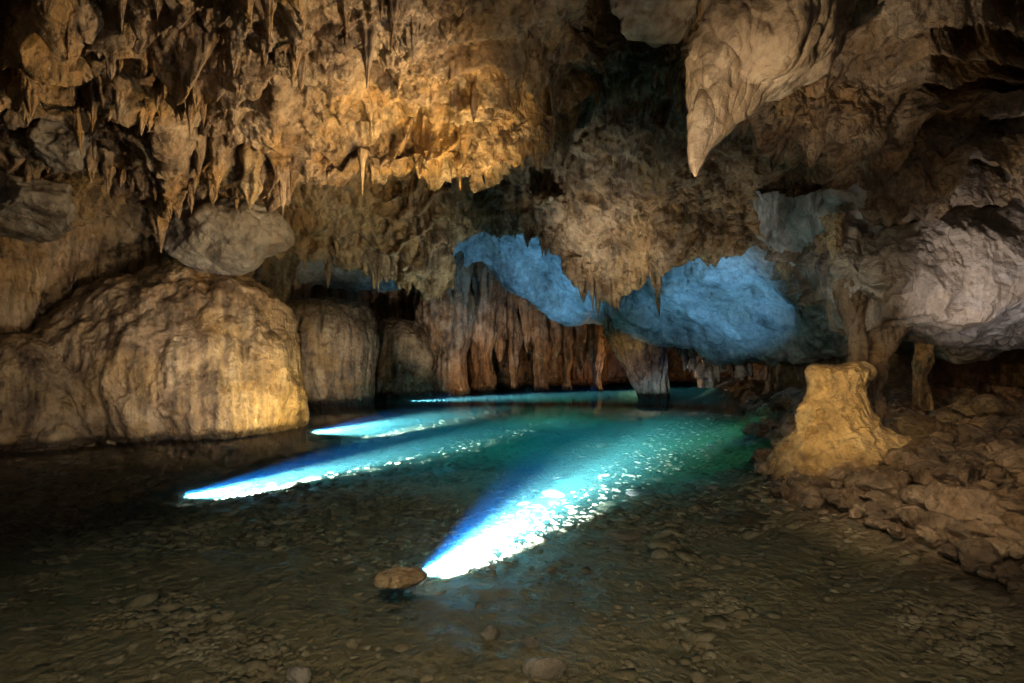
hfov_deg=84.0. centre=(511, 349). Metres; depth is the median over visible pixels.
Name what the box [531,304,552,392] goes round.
dripstone column
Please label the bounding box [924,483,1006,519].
boulder
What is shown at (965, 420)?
boulder
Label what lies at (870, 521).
boulder
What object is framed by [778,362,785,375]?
stalactite
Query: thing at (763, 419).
boulder
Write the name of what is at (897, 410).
boulder
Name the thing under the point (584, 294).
stalactite
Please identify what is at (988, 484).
boulder
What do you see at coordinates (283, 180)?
stalactite
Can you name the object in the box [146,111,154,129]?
stalactite
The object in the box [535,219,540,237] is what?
stalactite
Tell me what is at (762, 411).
boulder
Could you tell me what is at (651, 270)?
stalactite
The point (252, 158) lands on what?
stalactite
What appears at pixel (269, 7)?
stalactite
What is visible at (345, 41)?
stalactite
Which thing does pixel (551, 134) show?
stalactite
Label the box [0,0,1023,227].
cave ceiling
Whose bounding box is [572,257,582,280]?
stalactite
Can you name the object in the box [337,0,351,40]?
stalactite
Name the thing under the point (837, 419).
stalagmite stump
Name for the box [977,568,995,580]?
boulder
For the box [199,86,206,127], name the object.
stalactite
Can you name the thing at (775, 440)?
boulder
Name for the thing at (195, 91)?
stalactite
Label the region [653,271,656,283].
stalactite
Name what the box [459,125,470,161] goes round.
stalactite
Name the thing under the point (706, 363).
stalactite
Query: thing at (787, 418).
boulder
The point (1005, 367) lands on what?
cave wall
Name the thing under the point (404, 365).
flowstone mound
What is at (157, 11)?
stalactite
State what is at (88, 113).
stalactite
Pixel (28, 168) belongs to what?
stalactite
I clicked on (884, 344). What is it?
dripstone column
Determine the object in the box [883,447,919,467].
boulder
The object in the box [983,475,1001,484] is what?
boulder
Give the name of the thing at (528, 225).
stalactite
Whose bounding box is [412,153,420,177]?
stalactite
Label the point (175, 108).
stalactite
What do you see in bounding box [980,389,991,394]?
boulder
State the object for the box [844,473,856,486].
boulder
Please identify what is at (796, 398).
boulder
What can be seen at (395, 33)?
stalactite
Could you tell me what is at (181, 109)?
stalactite
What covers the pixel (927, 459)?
boulder
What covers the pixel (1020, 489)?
boulder
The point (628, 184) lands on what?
rock overhang
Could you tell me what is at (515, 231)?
stalactite
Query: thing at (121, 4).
stalactite
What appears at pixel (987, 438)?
boulder
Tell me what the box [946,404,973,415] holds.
boulder
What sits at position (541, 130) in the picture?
stalactite
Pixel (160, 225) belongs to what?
stalactite
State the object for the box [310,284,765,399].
cave wall
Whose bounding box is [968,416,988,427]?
boulder
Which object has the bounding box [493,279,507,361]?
dripstone column
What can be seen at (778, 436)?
boulder
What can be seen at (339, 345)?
flowstone dome
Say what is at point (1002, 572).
boulder
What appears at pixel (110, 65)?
stalactite
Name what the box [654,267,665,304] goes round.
stalactite
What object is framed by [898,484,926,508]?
boulder
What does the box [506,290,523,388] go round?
dripstone column
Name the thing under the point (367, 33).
stalactite
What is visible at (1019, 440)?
boulder
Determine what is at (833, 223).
stalactite
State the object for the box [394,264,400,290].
stalactite
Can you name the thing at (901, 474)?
boulder
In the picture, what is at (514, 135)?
stalactite
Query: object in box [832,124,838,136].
stalactite
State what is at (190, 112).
stalactite
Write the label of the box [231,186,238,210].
stalactite
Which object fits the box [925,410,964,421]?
boulder
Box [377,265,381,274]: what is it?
stalactite
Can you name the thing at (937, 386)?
boulder
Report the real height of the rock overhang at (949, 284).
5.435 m
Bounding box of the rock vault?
[296,184,869,366]
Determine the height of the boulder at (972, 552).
0.267 m
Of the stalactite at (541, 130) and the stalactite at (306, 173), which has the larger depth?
the stalactite at (306, 173)
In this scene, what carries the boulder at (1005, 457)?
on the ground
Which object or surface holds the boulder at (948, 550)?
on the ground
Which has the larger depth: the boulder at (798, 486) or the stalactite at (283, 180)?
the stalactite at (283, 180)
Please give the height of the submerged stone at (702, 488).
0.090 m
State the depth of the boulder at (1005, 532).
4.22 m
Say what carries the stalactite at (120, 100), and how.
hanging from the cave ceiling at (53, 50)
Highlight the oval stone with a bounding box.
[373,566,427,588]
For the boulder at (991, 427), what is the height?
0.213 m
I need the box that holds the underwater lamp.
[170,495,178,500]
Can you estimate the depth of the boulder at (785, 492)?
6.12 m
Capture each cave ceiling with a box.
[0,0,468,127]
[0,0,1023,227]
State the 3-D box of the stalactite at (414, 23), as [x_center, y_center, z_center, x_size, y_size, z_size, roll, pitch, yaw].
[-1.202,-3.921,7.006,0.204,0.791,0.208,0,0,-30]
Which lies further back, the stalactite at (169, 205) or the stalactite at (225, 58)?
the stalactite at (169, 205)
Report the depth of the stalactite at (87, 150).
8.68 m
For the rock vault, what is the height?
7.984 m
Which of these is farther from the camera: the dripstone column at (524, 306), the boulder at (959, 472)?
the dripstone column at (524, 306)
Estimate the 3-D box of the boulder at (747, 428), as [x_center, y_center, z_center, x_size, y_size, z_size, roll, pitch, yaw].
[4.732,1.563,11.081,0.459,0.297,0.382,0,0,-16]
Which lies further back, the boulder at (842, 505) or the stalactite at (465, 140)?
the stalactite at (465, 140)
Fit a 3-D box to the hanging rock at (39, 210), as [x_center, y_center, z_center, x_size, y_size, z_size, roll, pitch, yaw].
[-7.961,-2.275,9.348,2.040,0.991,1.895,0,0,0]
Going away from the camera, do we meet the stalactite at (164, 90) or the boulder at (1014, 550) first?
the boulder at (1014, 550)
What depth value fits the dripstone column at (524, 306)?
23.07 m
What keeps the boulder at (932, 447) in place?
on the ground
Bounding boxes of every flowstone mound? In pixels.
[0,333,99,449]
[374,317,433,402]
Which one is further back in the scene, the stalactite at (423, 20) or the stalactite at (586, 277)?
the stalactite at (586, 277)
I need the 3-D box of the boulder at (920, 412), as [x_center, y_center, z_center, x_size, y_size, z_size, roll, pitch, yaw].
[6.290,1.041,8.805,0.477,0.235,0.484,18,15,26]
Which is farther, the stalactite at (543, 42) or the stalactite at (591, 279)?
the stalactite at (591, 279)
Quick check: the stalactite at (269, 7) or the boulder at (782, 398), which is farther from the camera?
the boulder at (782, 398)
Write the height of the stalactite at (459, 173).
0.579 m
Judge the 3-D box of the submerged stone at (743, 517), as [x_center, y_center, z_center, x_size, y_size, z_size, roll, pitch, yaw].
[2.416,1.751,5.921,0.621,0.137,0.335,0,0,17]
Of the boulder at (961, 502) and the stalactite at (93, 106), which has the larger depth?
the stalactite at (93, 106)
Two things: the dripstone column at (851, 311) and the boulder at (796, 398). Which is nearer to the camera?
the dripstone column at (851, 311)
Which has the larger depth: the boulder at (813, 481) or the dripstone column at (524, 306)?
the dripstone column at (524, 306)
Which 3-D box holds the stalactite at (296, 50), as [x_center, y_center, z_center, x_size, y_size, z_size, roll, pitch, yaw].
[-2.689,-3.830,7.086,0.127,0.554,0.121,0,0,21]
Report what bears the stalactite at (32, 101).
hanging from the cave ceiling at (53, 50)
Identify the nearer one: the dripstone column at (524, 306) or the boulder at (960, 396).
the boulder at (960, 396)
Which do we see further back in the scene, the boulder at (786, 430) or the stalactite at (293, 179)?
the stalactite at (293, 179)
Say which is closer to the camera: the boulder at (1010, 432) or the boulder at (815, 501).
the boulder at (815, 501)
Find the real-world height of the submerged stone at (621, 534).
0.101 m
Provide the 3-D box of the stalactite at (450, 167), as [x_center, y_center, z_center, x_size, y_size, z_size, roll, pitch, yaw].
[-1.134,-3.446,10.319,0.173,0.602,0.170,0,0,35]
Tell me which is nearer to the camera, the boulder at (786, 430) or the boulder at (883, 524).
the boulder at (883, 524)
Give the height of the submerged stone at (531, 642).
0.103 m
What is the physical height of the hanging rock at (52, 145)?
0.845 m
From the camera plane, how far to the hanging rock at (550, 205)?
12.73 m
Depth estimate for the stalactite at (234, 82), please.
7.23 m
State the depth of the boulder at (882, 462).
6.24 m
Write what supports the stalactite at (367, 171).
hanging from the cave ceiling at (904, 90)
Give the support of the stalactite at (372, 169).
hanging from the cave ceiling at (904, 90)
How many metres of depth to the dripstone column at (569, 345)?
23.01 m
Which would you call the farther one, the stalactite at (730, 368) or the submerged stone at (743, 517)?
the stalactite at (730, 368)
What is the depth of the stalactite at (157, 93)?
7.29 m
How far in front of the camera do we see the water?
15.83 m
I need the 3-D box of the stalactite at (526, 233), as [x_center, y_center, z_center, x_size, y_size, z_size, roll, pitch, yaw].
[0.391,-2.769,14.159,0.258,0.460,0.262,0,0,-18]
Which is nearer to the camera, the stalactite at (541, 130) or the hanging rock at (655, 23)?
the hanging rock at (655, 23)
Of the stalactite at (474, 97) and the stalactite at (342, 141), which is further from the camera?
the stalactite at (342, 141)
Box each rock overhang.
[43,53,821,305]
[764,197,1023,363]
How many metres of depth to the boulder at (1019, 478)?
5.19 m
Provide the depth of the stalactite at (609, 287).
13.13 m
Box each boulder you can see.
[742,422,767,435]
[748,424,769,438]
[749,447,771,464]
[753,461,770,474]
[756,402,779,416]
[759,416,769,423]
[769,485,780,497]
[770,387,806,408]
[770,438,780,444]
[773,435,783,438]
[778,485,793,499]
[779,411,796,426]
[780,423,795,436]
[786,477,795,484]
[789,391,805,410]
[789,470,799,477]
[791,481,811,490]
[801,486,818,498]
[802,494,824,508]
[806,477,822,485]
[821,488,847,506]
[822,461,864,483]
[830,479,843,487]
[832,499,849,512]
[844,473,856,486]
[848,502,868,517]
[848,509,862,517]
[854,473,906,498]
[863,489,893,502]
[864,515,882,530]
[865,503,901,521]
[874,465,912,485]
[876,520,896,529]
[878,460,887,465]
[882,413,946,435]
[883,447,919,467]
[886,393,911,404]
[887,398,907,407]
[887,525,905,538]
[888,406,919,416]
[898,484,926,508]
[899,504,927,528]
[901,382,911,390]
[902,436,954,461]
[906,461,937,484]
[913,409,925,414]
[913,525,948,549]
[916,458,940,463]
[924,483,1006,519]
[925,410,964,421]
[929,383,951,393]
[929,431,960,444]
[930,458,982,486]
[932,394,946,398]
[933,396,943,404]
[934,404,945,408]
[937,543,957,560]
[938,450,987,470]
[943,518,996,540]
[944,388,976,405]
[945,418,958,424]
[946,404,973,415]
[949,423,986,443]
[956,538,1003,576]
[959,418,969,422]
[963,382,980,393]
[963,394,1004,416]
[967,483,988,489]
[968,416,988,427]
[973,479,997,489]
[973,564,991,571]
[974,436,996,441]
[976,512,1005,524]
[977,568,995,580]
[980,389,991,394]
[981,416,1002,418]
[983,425,1000,431]
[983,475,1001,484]
[985,467,1005,478]
[986,439,1022,452]
[986,537,1008,558]
[987,447,1023,467]
[990,524,1023,546]
[991,384,1023,396]
[991,562,1023,584]
[994,426,1023,438]
[996,495,1023,514]
[998,482,1015,488]
[1004,465,1023,477]
[1006,541,1023,558]
[1006,578,1023,593]
[1014,472,1023,485]
[1014,486,1023,493]
[1015,396,1023,400]
[1016,438,1023,443]
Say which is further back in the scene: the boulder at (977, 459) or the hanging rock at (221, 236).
the hanging rock at (221, 236)
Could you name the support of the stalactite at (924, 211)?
hanging from the cave ceiling at (904, 90)
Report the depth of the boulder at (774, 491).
6.24 m
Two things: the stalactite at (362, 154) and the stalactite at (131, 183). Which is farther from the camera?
the stalactite at (362, 154)
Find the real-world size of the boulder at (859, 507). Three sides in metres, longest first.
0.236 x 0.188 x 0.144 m
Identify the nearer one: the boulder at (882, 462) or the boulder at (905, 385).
the boulder at (882, 462)
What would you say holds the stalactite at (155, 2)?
hanging from the cave ceiling at (53, 50)
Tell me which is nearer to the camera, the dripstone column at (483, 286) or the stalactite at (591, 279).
the stalactite at (591, 279)
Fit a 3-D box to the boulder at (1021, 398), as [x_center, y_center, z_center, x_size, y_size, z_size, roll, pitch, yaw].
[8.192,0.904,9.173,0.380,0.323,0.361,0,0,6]
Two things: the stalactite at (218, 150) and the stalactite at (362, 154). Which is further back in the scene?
the stalactite at (362, 154)
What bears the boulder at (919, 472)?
on the ground
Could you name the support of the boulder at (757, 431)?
on the ground
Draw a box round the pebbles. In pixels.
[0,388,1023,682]
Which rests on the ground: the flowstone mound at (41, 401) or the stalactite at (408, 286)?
the flowstone mound at (41, 401)
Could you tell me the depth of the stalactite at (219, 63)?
7.25 m
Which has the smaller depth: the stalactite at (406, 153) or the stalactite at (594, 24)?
the stalactite at (594, 24)
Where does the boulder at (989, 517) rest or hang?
on the ground
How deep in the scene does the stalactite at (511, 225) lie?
14.40 m
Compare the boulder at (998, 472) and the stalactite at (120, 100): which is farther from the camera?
the stalactite at (120, 100)
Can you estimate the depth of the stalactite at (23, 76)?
6.90 m
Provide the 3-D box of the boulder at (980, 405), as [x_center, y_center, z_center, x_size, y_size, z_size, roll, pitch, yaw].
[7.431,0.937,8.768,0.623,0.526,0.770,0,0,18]
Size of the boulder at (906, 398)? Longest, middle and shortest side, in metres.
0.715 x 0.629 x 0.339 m
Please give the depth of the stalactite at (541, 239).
13.87 m
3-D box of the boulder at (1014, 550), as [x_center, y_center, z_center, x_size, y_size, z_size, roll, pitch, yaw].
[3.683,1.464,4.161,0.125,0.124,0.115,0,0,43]
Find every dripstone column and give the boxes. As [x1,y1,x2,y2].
[413,251,475,400]
[470,262,497,398]
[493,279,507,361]
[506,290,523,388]
[517,297,531,351]
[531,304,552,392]
[549,319,563,359]
[561,325,575,389]
[575,324,587,371]
[586,323,605,392]
[686,359,696,371]
[694,354,715,387]
[731,362,753,379]
[830,278,868,362]
[865,325,909,422]
[911,342,934,410]
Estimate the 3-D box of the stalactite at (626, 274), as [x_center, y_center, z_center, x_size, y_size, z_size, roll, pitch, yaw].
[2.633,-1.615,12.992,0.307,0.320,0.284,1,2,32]
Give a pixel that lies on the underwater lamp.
(176, 497)
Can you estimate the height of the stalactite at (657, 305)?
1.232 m
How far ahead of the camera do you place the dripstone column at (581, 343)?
23.00 m
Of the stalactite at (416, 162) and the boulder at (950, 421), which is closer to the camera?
the boulder at (950, 421)
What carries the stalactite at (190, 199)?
hanging from the rock overhang at (628, 184)
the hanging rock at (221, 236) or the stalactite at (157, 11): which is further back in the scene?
the hanging rock at (221, 236)
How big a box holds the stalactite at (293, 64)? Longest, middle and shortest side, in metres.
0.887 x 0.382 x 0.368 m
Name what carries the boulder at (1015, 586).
on the ground
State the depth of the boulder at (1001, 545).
4.20 m
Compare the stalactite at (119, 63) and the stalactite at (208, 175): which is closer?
the stalactite at (119, 63)
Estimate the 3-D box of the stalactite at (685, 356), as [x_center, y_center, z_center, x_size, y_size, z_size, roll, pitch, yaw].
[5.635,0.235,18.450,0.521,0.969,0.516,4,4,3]
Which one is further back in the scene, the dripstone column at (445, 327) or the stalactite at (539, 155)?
the dripstone column at (445, 327)
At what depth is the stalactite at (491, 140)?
9.68 m
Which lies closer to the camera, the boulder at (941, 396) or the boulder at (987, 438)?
the boulder at (987, 438)
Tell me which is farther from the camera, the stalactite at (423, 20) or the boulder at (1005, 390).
the boulder at (1005, 390)
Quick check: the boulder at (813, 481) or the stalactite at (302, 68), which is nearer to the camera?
the boulder at (813, 481)
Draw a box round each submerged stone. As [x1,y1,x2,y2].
[285,665,311,682]
[480,625,499,640]
[521,636,539,647]
[521,656,566,680]
[604,529,640,540]
[626,489,654,496]
[696,484,719,491]
[713,510,770,524]
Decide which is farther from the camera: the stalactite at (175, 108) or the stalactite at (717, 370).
the stalactite at (717, 370)
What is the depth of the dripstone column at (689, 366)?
20.80 m
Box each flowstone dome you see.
[30,262,309,463]
[286,297,379,419]
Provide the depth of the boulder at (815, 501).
5.72 m
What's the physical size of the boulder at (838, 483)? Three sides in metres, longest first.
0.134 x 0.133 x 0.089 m
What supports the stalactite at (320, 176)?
hanging from the cave ceiling at (904, 90)
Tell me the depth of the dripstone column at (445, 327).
20.34 m
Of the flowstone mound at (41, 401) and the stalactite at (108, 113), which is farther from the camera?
the flowstone mound at (41, 401)
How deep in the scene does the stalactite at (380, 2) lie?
5.95 m
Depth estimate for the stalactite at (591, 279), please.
13.12 m
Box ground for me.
[0,375,1023,682]
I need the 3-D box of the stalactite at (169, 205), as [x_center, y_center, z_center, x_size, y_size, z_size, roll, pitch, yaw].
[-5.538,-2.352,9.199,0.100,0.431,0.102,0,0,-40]
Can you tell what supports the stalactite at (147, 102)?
hanging from the cave ceiling at (53, 50)
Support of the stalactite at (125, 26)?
hanging from the cave ceiling at (53, 50)
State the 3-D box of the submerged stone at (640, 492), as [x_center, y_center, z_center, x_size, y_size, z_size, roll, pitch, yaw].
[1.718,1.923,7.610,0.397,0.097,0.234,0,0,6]
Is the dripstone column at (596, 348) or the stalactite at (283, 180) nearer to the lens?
the stalactite at (283, 180)
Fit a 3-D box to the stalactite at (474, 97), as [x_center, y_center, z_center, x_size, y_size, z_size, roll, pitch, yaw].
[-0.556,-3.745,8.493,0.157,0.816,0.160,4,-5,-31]
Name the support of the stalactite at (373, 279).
hanging from the rock overhang at (628, 184)
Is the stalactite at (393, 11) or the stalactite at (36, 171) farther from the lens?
the stalactite at (36, 171)
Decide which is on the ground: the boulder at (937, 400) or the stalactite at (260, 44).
the boulder at (937, 400)
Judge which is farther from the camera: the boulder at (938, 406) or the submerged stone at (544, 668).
the boulder at (938, 406)
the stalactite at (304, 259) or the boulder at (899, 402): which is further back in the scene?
the stalactite at (304, 259)
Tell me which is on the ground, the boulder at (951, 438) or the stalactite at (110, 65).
the boulder at (951, 438)
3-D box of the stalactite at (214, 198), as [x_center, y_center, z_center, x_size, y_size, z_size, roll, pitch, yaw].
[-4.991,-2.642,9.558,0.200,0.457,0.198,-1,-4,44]
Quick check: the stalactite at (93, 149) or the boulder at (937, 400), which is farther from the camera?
the boulder at (937, 400)
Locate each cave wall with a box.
[0,217,310,334]
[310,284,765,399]
[764,349,1023,393]
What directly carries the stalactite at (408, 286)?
hanging from the rock overhang at (628, 184)
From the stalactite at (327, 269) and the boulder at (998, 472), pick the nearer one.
the boulder at (998, 472)
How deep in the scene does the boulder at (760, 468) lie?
7.26 m
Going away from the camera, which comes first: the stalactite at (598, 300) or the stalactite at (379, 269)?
the stalactite at (598, 300)
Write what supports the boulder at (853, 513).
on the ground
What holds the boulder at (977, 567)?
on the ground
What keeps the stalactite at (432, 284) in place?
hanging from the rock overhang at (628, 184)
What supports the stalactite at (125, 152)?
hanging from the cave ceiling at (904, 90)
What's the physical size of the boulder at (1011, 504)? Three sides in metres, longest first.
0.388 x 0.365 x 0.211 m
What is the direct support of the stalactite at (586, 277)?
hanging from the rock overhang at (628, 184)
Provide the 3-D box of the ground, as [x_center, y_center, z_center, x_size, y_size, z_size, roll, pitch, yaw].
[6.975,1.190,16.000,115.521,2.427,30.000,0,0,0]
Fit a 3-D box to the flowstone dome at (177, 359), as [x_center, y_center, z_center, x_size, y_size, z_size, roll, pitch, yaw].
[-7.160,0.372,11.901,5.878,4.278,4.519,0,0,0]
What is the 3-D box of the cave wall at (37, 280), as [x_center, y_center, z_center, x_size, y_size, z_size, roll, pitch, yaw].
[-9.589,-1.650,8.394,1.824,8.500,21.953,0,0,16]
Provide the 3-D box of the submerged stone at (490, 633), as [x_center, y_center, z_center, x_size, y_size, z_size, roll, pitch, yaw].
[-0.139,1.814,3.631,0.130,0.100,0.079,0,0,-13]
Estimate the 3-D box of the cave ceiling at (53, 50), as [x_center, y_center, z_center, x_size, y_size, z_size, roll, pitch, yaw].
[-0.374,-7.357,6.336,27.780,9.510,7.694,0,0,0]
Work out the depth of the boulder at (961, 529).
4.41 m
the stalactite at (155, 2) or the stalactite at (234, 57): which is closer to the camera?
the stalactite at (155, 2)
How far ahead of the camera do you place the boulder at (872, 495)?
5.50 m
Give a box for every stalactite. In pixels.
[17,69,27,119]
[23,160,32,182]
[25,76,38,119]
[31,160,41,178]
[71,97,83,154]
[85,108,90,120]
[86,133,97,178]
[86,139,92,152]
[86,140,97,188]
[87,81,97,132]
[95,75,105,107]
[97,148,116,192]
[104,55,116,80]
[104,107,112,121]
[113,89,128,124]
[116,59,123,72]
[116,158,126,188]
[117,0,126,32]
[118,13,127,36]
[121,149,127,156]
[127,170,135,192]
[138,110,149,135]
[140,57,149,74]
[144,93,151,112]
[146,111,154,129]
[148,209,171,252]
[151,0,161,19]
[151,176,157,199]
[153,0,157,9]
[153,77,161,112]
[159,81,168,99]
[167,198,172,216]
[168,92,178,121]
[172,200,182,219]
[178,101,185,122]
[185,90,195,138]
[187,181,193,213]
[191,74,202,109]
[191,174,200,193]
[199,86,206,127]
[203,171,212,195]
[207,135,227,191]
[208,187,219,204]
[216,53,224,97]
[221,48,227,76]
[222,30,240,75]
[227,56,246,98]
[230,79,238,93]
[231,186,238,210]
[238,143,266,211]
[240,50,254,90]
[255,40,274,66]
[261,0,276,42]
[276,166,289,213]
[290,40,307,84]
[290,168,296,191]
[292,43,299,62]
[293,151,301,168]
[297,55,307,92]
[302,252,306,269]
[304,171,308,182]
[308,146,314,158]
[318,170,321,191]
[324,253,331,288]
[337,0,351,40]
[340,137,344,149]
[342,29,347,50]
[357,148,367,196]
[359,22,377,86]
[365,165,369,178]
[369,124,373,141]
[369,163,375,183]
[369,271,375,290]
[373,259,380,293]
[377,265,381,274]
[378,0,383,21]
[379,59,385,71]
[387,0,399,51]
[393,26,397,41]
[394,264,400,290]
[404,152,408,171]
[405,281,411,296]
[410,15,418,61]
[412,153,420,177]
[418,15,428,32]
[422,157,427,174]
[428,275,433,297]
[428,282,436,296]
[437,286,444,302]
[438,158,442,171]
[447,157,452,176]
[453,159,461,191]
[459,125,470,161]
[470,82,479,123]
[488,122,494,158]
[510,132,520,143]
[510,221,514,230]
[512,223,517,238]
[521,229,530,247]
[525,222,530,240]
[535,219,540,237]
[537,149,542,171]
[538,119,544,148]
[539,29,550,52]
[539,235,543,256]
[543,231,547,257]
[545,116,563,149]
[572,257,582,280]
[574,269,586,299]
[582,282,586,302]
[584,267,588,289]
[586,264,594,308]
[591,16,597,36]
[595,280,603,318]
[599,276,602,292]
[606,277,612,307]
[611,292,617,308]
[613,291,621,310]
[623,272,632,279]
[633,267,641,286]
[648,254,653,286]
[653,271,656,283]
[653,280,660,317]
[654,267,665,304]
[676,347,681,357]
[681,348,689,370]
[685,0,856,176]
[688,348,696,370]
[701,358,709,373]
[714,364,719,383]
[722,364,727,372]
[727,364,732,374]
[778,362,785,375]
[818,212,846,265]
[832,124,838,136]
[870,198,874,210]
[922,201,927,217]
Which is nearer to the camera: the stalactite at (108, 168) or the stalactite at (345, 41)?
the stalactite at (345, 41)
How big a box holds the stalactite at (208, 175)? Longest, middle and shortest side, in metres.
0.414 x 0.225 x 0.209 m
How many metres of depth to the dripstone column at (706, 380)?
20.72 m
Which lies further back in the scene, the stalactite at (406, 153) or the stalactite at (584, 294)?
the stalactite at (584, 294)
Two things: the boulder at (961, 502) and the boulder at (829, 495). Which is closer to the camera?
the boulder at (961, 502)
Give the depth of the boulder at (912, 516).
4.82 m
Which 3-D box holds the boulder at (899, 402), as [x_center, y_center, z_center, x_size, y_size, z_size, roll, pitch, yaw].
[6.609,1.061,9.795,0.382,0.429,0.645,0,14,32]
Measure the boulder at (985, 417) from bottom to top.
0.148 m
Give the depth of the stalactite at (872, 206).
7.98 m
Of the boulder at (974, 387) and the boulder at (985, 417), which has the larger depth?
the boulder at (974, 387)
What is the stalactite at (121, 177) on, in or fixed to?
hanging from the cave ceiling at (904, 90)
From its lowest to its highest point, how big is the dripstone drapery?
4.127 m
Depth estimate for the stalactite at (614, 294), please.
13.17 m
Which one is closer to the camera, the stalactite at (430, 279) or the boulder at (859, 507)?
the boulder at (859, 507)
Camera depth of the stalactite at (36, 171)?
8.74 m
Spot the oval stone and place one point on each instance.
(401, 577)
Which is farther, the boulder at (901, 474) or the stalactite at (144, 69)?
the stalactite at (144, 69)
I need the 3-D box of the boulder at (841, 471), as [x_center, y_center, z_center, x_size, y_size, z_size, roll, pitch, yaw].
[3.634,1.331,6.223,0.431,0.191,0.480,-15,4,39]
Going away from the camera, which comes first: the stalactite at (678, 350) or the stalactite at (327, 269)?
the stalactite at (327, 269)
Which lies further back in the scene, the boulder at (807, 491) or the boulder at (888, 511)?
the boulder at (807, 491)
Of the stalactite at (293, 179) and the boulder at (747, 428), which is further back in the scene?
the boulder at (747, 428)
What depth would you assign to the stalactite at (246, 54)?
7.27 m
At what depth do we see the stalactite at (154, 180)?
9.08 m
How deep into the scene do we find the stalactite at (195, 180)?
9.14 m
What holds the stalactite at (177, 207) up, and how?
hanging from the cave ceiling at (904, 90)
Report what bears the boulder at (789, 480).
on the ground
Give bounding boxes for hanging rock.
[0,171,76,242]
[25,118,98,172]
[163,195,295,276]
[533,192,567,222]
[610,0,700,47]
[813,232,827,255]
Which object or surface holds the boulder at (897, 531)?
on the ground
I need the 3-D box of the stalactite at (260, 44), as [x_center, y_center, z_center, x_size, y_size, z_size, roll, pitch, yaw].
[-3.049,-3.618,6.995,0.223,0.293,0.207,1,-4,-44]
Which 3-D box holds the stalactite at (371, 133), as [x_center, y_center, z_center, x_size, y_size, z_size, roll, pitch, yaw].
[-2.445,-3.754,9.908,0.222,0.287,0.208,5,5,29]
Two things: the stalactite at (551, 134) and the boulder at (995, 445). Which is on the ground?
the boulder at (995, 445)
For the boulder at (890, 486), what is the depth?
5.53 m
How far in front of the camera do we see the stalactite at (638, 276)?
12.83 m
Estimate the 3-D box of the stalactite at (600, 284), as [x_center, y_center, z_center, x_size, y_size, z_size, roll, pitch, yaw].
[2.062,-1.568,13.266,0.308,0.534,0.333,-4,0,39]
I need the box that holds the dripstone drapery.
[603,307,669,401]
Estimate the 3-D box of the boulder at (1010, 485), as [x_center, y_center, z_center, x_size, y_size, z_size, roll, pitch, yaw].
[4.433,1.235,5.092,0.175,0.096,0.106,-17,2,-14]
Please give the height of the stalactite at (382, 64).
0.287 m
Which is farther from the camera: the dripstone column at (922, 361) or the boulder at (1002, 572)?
the dripstone column at (922, 361)
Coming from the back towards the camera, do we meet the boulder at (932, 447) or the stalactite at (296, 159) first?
the stalactite at (296, 159)
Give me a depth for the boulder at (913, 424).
7.24 m
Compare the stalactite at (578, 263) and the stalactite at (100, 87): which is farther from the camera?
the stalactite at (578, 263)
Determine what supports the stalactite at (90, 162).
hanging from the hanging rock at (52, 145)
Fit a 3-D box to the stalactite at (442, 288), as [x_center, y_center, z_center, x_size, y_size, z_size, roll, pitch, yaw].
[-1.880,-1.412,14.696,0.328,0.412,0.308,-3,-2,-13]
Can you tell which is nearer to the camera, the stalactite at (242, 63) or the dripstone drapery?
the stalactite at (242, 63)
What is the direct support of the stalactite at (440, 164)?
hanging from the cave ceiling at (904, 90)
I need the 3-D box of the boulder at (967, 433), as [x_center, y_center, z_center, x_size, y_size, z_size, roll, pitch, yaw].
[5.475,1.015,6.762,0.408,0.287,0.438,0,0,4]
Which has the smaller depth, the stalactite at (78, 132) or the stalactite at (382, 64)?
the stalactite at (78, 132)
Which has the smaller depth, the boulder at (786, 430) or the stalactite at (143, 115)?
the stalactite at (143, 115)
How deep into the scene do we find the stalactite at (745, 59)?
6.03 m
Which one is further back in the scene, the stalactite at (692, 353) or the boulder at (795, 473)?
the stalactite at (692, 353)
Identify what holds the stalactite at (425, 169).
hanging from the cave ceiling at (904, 90)
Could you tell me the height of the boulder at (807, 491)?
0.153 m
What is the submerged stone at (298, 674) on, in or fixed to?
on the ground
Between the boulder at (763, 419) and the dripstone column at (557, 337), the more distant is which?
the dripstone column at (557, 337)
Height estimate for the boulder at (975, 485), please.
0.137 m
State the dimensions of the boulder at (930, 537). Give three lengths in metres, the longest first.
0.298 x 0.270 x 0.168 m
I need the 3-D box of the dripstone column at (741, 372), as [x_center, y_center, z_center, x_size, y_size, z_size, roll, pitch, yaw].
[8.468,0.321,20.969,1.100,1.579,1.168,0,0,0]
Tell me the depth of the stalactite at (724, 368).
17.23 m
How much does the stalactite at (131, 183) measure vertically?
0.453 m
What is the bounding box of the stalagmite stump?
[762,361,911,483]
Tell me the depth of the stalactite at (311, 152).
9.75 m
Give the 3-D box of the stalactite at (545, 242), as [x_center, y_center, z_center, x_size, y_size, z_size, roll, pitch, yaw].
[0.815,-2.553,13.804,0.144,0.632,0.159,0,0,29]
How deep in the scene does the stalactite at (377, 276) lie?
14.68 m
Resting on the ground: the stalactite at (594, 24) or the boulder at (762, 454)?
the boulder at (762, 454)
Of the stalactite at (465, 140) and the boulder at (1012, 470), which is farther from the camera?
the stalactite at (465, 140)
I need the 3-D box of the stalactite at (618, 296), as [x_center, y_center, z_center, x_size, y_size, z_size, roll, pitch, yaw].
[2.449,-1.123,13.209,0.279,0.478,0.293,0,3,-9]
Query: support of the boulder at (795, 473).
on the ground
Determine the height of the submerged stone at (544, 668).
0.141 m
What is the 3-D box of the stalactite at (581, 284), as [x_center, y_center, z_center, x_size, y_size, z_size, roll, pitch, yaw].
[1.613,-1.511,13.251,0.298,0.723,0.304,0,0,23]
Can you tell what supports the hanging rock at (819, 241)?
hanging from the rock overhang at (949, 284)

